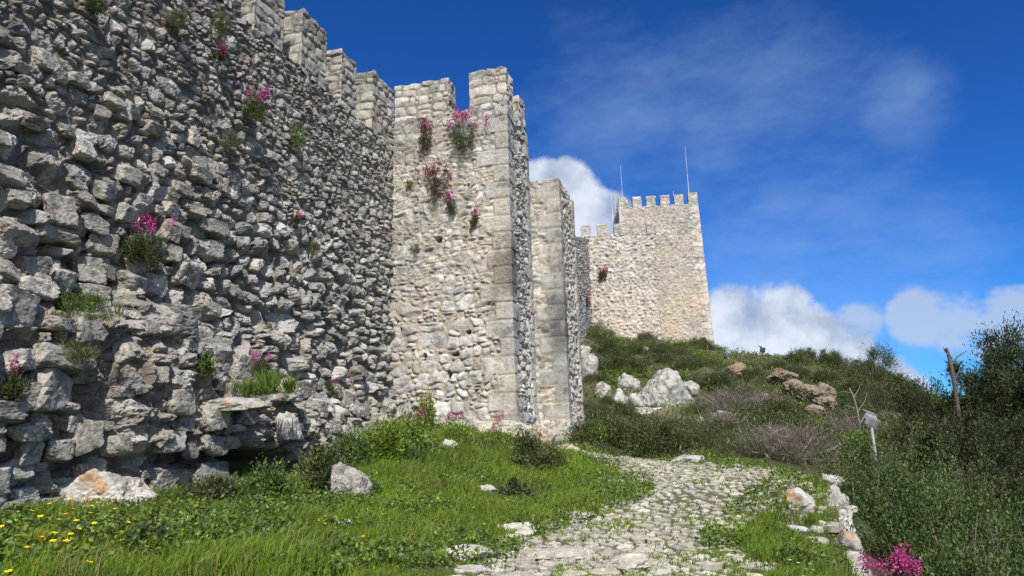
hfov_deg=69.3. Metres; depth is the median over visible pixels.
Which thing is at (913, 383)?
evergreen tree
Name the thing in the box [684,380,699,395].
outcrop
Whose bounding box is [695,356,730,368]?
shrub
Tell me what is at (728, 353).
flood lamp
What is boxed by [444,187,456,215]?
flowering plant
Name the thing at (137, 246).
flowering plant
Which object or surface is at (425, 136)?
flowering plant
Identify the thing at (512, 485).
leafy plant
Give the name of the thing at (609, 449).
shrub
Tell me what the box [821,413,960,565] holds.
leafy bush
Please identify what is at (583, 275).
curtain wall
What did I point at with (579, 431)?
shrub
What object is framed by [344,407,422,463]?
leafy plant
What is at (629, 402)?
shrub
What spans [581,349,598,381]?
outcrop
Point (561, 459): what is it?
leafy plant
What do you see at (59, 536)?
leafy plant
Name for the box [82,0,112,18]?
flowering plant
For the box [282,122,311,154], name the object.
wall plant
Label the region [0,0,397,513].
curtain wall
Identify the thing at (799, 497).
boulder
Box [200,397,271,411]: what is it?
boulder
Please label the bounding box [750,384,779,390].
shrub
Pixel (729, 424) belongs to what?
shrub
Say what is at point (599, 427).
shrub
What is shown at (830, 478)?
edging stone
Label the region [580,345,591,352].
outcrop
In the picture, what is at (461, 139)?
flowering plant
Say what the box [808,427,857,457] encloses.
shrub
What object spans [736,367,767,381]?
shrub
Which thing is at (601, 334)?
shrub
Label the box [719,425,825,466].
dead shrub
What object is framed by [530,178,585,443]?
wall tower
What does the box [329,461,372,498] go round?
boulder
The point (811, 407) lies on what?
rock face
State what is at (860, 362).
shrub
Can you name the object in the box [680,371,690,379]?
shrub
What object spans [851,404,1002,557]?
leafy bush
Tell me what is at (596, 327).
shrub
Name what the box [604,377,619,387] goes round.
shrub
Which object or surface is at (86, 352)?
wall plant
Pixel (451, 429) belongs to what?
leafy plant
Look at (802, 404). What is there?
shrub
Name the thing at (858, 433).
shrub
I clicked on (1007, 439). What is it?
bush
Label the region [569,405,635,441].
shrub
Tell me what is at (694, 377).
shrub
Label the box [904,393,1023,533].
leafy bush
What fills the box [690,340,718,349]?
shrub
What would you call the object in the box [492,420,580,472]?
leafy plant
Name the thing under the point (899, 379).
shrub
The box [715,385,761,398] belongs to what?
shrub
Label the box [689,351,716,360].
shrub
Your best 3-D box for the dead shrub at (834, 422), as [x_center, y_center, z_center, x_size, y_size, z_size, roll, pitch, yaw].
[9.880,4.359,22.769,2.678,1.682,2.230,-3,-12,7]
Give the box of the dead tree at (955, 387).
[943,347,966,444]
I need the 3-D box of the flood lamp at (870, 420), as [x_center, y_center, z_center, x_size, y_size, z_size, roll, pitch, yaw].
[6.495,3.308,13.159,0.362,2.304,0.225,4,-13,-24]
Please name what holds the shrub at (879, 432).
on the hill
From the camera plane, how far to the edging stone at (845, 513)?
9.09 m
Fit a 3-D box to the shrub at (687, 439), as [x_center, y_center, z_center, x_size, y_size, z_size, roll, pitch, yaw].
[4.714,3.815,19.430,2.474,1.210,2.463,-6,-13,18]
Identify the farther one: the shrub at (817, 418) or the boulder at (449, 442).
the shrub at (817, 418)
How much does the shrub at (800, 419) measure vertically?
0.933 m
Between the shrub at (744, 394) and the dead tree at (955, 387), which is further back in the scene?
the shrub at (744, 394)
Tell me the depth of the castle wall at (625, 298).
74.71 m
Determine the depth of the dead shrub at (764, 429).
20.50 m
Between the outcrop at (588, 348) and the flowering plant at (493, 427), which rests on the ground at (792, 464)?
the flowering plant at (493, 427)
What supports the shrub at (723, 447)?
on the ground at (792, 464)
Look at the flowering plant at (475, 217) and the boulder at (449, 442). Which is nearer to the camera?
the boulder at (449, 442)
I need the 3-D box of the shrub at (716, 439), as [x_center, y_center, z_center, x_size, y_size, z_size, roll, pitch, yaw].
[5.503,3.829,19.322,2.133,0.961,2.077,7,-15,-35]
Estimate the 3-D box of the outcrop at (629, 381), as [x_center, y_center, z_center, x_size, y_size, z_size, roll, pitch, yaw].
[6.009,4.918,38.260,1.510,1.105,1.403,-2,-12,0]
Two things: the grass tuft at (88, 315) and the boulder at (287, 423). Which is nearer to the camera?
the grass tuft at (88, 315)
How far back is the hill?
38.95 m
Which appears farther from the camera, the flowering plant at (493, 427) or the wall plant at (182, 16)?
the flowering plant at (493, 427)
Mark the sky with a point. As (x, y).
(855, 168)
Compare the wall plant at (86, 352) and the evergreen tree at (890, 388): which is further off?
the evergreen tree at (890, 388)
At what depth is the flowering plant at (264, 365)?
11.36 m
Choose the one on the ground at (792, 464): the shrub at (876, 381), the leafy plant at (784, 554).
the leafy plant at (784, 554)
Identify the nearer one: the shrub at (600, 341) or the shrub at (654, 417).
the shrub at (654, 417)
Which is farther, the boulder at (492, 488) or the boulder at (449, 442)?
the boulder at (449, 442)
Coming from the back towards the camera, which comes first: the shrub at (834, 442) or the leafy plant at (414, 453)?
the shrub at (834, 442)
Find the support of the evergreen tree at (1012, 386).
on the hill
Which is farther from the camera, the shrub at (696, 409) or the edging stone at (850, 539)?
the shrub at (696, 409)
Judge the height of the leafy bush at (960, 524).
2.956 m
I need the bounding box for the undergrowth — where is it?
[575,335,955,475]
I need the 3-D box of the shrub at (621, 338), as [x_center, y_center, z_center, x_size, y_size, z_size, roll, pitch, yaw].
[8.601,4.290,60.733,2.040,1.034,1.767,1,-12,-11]
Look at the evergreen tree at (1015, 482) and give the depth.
13.58 m
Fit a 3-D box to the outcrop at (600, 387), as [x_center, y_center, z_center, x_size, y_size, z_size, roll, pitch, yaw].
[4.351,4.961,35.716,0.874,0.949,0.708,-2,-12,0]
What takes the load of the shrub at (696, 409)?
on the hill
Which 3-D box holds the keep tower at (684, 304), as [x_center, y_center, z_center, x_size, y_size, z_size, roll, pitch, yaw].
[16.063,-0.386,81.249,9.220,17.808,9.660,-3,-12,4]
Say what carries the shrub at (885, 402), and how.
on the hill
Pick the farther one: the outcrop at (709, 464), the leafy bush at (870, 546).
the outcrop at (709, 464)
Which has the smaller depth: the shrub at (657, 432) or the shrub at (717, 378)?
the shrub at (657, 432)
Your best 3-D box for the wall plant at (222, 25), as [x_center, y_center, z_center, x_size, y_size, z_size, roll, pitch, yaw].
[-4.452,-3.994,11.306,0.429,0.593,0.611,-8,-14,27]
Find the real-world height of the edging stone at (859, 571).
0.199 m
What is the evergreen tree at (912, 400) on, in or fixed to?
on the hill
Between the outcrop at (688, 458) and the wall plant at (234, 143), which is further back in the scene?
the outcrop at (688, 458)
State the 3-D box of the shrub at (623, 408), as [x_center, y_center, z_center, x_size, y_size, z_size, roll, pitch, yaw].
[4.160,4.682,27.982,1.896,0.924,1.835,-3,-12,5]
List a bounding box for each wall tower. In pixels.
[389,66,540,426]
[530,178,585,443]
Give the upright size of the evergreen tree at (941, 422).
4.684 m
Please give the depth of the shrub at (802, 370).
40.08 m
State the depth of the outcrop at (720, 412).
26.49 m
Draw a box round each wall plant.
[50,280,116,315]
[51,337,103,375]
[163,5,193,31]
[194,349,222,381]
[206,6,235,43]
[216,128,248,155]
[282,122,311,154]
[306,239,322,257]
[404,179,414,190]
[407,242,419,254]
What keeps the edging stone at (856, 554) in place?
on the edge wall
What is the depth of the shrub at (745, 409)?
24.08 m
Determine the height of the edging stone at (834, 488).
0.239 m
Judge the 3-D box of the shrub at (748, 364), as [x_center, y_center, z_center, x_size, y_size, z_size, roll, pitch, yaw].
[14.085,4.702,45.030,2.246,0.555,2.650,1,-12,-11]
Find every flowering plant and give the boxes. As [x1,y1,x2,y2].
[0,352,32,403]
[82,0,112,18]
[117,209,178,274]
[213,43,228,62]
[235,84,270,127]
[248,348,273,373]
[291,208,301,224]
[324,375,344,398]
[405,406,425,424]
[412,158,452,200]
[417,114,435,148]
[443,410,464,426]
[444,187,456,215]
[446,106,489,156]
[469,206,481,227]
[491,410,507,440]
[584,289,591,308]
[596,266,608,278]
[856,540,924,575]
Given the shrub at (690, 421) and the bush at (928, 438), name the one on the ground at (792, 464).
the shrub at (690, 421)
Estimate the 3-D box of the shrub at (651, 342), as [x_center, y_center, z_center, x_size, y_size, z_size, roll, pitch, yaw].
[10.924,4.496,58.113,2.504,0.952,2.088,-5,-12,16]
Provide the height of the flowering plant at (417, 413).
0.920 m
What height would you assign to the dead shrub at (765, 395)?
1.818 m
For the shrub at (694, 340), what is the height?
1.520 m
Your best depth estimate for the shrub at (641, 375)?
40.49 m
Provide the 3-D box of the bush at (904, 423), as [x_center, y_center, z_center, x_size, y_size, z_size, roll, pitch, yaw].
[10.578,5.160,19.273,3.100,3.995,3.065,-2,-12,0]
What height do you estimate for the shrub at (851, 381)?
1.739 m
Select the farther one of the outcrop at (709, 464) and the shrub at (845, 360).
the shrub at (845, 360)
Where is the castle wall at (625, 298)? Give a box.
[581,223,661,340]
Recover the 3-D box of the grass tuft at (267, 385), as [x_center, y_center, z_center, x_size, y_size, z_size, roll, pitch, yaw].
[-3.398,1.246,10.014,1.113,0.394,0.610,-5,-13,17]
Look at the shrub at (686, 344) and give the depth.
61.99 m
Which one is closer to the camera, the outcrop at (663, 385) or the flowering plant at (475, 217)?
the flowering plant at (475, 217)
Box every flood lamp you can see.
[724,349,731,357]
[759,346,764,354]
[860,409,880,492]
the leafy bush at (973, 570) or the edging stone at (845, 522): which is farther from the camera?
the edging stone at (845, 522)
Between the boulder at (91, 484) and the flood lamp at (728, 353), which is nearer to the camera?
the boulder at (91, 484)
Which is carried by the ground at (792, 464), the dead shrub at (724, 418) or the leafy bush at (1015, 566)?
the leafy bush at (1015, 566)
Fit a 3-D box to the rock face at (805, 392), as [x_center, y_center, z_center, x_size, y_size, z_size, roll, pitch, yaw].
[12.290,4.444,30.616,1.188,1.023,1.174,7,-15,-36]
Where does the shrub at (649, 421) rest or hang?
on the ground at (792, 464)
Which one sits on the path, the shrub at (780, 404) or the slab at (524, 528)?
the slab at (524, 528)
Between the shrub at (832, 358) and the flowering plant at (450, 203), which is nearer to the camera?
the flowering plant at (450, 203)
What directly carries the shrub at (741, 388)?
on the hill
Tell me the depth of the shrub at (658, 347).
52.92 m
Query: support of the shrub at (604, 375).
on the hill
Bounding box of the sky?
[284,0,1023,396]
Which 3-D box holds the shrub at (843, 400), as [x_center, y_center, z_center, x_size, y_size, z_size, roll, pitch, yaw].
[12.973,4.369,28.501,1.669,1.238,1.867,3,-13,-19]
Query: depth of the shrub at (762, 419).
21.13 m
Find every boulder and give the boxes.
[58,468,156,506]
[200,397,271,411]
[269,378,303,401]
[275,411,303,439]
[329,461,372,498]
[441,439,458,449]
[470,420,530,437]
[479,484,497,492]
[528,423,555,444]
[558,443,579,450]
[781,487,815,513]
[785,525,810,533]
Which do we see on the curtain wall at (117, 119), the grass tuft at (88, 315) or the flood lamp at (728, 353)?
the grass tuft at (88, 315)
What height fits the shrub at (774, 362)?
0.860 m
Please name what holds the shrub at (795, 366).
on the hill
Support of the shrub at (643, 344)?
on the hill
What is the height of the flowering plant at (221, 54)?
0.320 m
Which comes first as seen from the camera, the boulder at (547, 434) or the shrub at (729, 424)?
the boulder at (547, 434)
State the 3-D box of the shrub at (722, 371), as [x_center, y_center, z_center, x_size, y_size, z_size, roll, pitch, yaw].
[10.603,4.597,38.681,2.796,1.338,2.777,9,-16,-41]
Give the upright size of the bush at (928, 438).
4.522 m
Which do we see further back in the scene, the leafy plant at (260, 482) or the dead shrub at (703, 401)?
the dead shrub at (703, 401)
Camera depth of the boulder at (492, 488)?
10.58 m
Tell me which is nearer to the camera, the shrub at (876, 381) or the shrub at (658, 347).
the shrub at (876, 381)
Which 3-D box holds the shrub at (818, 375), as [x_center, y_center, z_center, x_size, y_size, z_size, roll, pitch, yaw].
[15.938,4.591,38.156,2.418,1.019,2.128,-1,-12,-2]
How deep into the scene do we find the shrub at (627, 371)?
41.94 m
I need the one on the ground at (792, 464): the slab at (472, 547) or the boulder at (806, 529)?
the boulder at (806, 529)
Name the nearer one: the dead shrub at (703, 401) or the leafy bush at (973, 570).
the leafy bush at (973, 570)
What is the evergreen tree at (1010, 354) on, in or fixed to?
on the hill
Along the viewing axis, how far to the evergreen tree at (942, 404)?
23.70 m
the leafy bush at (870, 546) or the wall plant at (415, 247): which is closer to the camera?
the leafy bush at (870, 546)
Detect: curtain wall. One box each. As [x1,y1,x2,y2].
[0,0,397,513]
[576,237,592,343]
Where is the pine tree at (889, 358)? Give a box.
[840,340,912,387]
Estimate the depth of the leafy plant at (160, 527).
5.66 m
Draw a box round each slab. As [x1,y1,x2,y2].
[446,544,500,559]
[454,564,491,573]
[498,522,536,534]
[529,546,595,560]
[558,513,594,518]
[605,552,651,571]
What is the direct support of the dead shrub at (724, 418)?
on the hill
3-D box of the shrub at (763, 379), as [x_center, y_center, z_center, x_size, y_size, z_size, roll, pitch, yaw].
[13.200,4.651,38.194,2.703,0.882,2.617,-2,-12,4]
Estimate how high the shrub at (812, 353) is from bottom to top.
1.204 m
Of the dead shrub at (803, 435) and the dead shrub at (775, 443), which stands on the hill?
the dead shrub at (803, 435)
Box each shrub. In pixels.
[556,408,633,449]
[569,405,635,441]
[582,370,611,382]
[583,398,610,410]
[584,403,618,420]
[584,403,630,422]
[585,312,618,337]
[585,407,617,420]
[586,329,612,339]
[587,420,620,446]
[590,334,609,344]
[590,442,627,456]
[593,337,624,355]
[597,395,619,406]
[598,348,653,374]
[601,347,624,357]
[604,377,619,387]
[604,409,667,455]
[607,335,626,343]
[607,366,639,377]
[607,401,642,420]
[609,398,650,407]
[622,343,649,355]
[624,408,708,457]
[625,410,668,429]
[628,417,681,432]
[633,372,651,379]
[635,335,657,345]
[636,352,659,364]
[637,329,659,340]
[637,339,654,350]
[642,339,659,344]
[648,340,678,355]
[653,354,675,364]
[656,418,724,454]
[657,408,732,449]
[660,413,692,426]
[661,344,693,356]
[669,353,709,370]
[670,340,694,348]
[675,376,772,415]
[675,406,760,433]
[676,397,716,414]
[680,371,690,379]
[680,387,727,406]
[687,335,714,345]
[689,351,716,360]
[689,370,706,385]
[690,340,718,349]
[690,416,741,451]
[693,415,746,433]
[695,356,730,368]
[696,365,742,386]
[697,368,742,389]
[703,426,777,456]
[710,392,764,413]
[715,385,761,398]
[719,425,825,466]
[720,393,765,410]
[721,375,766,395]
[722,400,779,425]
[725,417,793,440]
[727,383,757,395]
[733,381,793,401]
[733,402,820,437]
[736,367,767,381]
[744,361,762,367]
[747,420,826,445]
[748,410,852,465]
[749,397,803,416]
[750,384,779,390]
[751,370,769,384]
[760,357,794,369]
[768,398,807,407]
[769,359,810,374]
[778,407,821,424]
[780,347,815,365]
[786,366,812,379]
[797,409,825,420]
[798,345,818,362]
[801,368,842,384]
[807,415,827,423]
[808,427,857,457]
[810,420,840,434]
[814,348,842,367]
[816,405,877,435]
[820,376,843,393]
[824,397,869,428]
[828,426,890,454]
[829,362,871,378]
[831,389,874,414]
[833,355,857,368]
[833,408,883,432]
[834,366,884,399]
[834,374,881,398]
[839,379,866,426]
[848,356,880,374]
[848,378,913,414]
[866,367,893,379]
[866,419,919,446]
[874,406,904,422]
[880,369,924,402]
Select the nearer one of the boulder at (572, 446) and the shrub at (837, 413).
the boulder at (572, 446)
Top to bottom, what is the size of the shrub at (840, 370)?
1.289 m
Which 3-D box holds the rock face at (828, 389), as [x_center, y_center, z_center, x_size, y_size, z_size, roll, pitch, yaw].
[13.458,4.509,31.872,1.069,0.993,0.784,-2,-12,0]
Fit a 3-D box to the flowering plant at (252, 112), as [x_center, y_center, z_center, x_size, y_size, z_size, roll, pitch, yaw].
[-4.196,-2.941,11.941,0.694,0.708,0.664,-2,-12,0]
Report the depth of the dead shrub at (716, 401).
27.53 m
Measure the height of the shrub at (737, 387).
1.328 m
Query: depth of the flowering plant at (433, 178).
17.11 m
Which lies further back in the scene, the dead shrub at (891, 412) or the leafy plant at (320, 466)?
the dead shrub at (891, 412)
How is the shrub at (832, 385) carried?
on the hill
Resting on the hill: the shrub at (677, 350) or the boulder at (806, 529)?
the shrub at (677, 350)
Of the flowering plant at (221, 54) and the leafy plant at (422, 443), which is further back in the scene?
the leafy plant at (422, 443)
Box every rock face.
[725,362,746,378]
[765,368,798,384]
[781,379,802,396]
[793,383,825,404]
[803,404,825,416]
[812,395,837,415]
[817,382,837,398]
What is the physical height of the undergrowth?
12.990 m
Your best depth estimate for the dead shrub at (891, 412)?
27.79 m
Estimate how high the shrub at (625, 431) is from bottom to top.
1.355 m
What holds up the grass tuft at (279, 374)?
on the curtain wall at (117, 119)
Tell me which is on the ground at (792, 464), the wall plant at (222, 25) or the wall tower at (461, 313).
the wall tower at (461, 313)
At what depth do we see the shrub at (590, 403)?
29.71 m
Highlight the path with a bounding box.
[450,447,857,575]
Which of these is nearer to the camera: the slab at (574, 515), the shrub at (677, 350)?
the slab at (574, 515)
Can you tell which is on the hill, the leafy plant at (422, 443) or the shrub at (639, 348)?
the shrub at (639, 348)
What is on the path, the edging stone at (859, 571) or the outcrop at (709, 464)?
the outcrop at (709, 464)
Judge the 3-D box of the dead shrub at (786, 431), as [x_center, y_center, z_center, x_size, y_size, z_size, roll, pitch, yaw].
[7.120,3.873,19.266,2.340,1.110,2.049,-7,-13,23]
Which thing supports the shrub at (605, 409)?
on the hill
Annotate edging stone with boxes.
[821,473,844,488]
[824,492,848,509]
[827,485,839,492]
[834,530,863,552]
[839,509,852,521]
[841,515,856,533]
[844,551,866,566]
[851,565,872,575]
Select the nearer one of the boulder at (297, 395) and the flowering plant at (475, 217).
the boulder at (297, 395)
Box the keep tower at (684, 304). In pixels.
[613,192,713,344]
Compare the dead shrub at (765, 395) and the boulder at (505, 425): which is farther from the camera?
the dead shrub at (765, 395)
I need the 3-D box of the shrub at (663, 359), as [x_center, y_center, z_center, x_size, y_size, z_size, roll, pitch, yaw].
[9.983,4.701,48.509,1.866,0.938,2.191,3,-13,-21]
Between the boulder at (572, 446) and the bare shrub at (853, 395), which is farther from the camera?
the bare shrub at (853, 395)
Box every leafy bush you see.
[805,406,921,515]
[812,463,1017,575]
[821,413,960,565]
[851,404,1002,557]
[855,437,1023,571]
[876,436,1023,574]
[897,460,1023,575]
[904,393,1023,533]
[969,492,1023,575]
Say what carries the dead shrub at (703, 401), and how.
on the hill
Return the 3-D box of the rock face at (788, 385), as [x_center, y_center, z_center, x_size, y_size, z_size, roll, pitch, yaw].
[12.834,4.596,33.932,1.064,0.908,0.936,10,-17,-43]
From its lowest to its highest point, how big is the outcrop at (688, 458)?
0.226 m
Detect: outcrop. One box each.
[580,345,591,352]
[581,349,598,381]
[594,381,610,399]
[613,388,628,403]
[617,373,641,392]
[628,393,644,405]
[633,407,663,416]
[638,368,694,407]
[670,454,704,462]
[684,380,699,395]
[705,462,716,466]
[709,410,734,419]
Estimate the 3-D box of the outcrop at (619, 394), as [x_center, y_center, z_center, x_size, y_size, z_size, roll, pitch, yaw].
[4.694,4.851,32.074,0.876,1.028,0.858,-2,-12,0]
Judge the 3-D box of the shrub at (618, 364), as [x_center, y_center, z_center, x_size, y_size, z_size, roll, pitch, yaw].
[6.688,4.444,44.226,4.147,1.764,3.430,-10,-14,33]
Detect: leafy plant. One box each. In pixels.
[11,520,79,552]
[122,521,177,548]
[167,471,246,501]
[224,452,308,504]
[287,446,317,478]
[298,418,352,494]
[330,421,375,468]
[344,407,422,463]
[367,469,390,493]
[391,403,442,452]
[395,442,430,463]
[413,384,440,428]
[438,414,473,441]
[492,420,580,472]
[498,473,533,496]
[540,446,572,467]
[765,544,840,568]
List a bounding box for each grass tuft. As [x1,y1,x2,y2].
[44,301,132,321]
[223,367,301,395]
[253,368,285,382]
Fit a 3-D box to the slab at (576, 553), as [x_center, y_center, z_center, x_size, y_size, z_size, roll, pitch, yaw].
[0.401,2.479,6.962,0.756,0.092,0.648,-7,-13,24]
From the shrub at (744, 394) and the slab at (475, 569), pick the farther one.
the shrub at (744, 394)
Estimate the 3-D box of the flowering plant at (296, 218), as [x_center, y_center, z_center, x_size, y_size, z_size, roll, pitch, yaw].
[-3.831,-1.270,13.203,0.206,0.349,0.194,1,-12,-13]
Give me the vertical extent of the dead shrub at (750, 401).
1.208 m
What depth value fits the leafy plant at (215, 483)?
8.73 m
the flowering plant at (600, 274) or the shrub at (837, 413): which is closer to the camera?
the shrub at (837, 413)
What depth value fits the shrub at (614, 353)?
51.12 m
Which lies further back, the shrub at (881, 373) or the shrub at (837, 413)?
the shrub at (881, 373)
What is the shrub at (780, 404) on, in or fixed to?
on the hill
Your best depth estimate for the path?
8.16 m
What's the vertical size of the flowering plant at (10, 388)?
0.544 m
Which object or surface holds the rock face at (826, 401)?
on the hill
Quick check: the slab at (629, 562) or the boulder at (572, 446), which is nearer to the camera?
the slab at (629, 562)
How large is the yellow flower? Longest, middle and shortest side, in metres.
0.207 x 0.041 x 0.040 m
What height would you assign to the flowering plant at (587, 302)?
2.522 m
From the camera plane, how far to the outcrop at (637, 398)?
31.05 m
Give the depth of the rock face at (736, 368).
39.90 m
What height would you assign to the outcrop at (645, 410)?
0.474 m
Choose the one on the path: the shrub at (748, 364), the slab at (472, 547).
the slab at (472, 547)
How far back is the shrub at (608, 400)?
31.45 m
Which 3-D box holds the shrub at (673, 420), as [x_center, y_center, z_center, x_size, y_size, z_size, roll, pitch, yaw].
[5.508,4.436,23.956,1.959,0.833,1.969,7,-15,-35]
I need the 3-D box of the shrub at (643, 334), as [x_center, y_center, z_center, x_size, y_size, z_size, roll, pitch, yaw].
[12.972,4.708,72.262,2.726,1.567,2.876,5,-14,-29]
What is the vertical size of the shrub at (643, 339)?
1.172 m
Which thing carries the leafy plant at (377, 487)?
on the ground at (792, 464)
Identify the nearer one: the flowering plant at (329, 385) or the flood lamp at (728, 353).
the flowering plant at (329, 385)
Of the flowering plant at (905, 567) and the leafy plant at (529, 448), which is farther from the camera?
the leafy plant at (529, 448)
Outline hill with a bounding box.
[580,338,953,516]
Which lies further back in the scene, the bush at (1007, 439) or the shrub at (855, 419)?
the shrub at (855, 419)
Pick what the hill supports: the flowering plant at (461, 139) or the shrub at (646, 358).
the shrub at (646, 358)
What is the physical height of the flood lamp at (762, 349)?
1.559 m
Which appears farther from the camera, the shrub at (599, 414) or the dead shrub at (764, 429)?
the shrub at (599, 414)
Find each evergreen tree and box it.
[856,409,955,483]
[870,378,934,422]
[880,370,938,403]
[880,372,953,426]
[888,415,968,452]
[912,381,993,440]
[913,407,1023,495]
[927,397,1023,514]
[929,309,1023,445]
[943,448,1023,541]
[949,351,1023,459]
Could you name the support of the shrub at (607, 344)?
on the hill
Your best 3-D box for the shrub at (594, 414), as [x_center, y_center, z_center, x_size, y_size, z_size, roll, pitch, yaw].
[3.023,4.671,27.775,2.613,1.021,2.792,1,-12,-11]
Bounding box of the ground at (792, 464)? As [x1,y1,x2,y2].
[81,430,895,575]
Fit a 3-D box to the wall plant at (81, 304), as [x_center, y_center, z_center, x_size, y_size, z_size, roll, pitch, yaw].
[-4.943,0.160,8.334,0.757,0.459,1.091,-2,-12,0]
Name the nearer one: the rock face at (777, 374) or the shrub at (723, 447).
the shrub at (723, 447)
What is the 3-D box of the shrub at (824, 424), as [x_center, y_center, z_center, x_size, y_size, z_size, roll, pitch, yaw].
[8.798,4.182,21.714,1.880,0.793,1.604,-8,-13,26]
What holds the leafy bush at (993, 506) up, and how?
on the hill
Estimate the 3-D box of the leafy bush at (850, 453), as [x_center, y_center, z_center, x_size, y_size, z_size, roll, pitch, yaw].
[6.398,3.523,13.521,2.569,2.755,2.770,8,-15,-39]
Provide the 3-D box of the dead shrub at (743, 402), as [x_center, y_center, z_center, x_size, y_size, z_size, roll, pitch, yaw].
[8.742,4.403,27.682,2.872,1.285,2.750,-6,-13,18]
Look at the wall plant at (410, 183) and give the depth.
17.48 m
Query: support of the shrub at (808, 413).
on the hill
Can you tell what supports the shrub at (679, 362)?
on the hill
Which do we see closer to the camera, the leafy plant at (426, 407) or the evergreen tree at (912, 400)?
the leafy plant at (426, 407)
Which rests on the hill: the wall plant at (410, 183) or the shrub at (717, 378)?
the shrub at (717, 378)
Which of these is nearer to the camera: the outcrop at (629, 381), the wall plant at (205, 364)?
the wall plant at (205, 364)
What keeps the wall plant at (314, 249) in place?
attached to the curtain wall at (117, 119)
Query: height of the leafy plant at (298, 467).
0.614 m
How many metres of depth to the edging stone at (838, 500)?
9.34 m
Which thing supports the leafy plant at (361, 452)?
on the ground at (792, 464)
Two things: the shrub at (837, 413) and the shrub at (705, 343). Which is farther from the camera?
the shrub at (705, 343)
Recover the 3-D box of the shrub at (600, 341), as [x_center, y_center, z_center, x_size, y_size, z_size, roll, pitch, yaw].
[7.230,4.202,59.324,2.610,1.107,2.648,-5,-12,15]

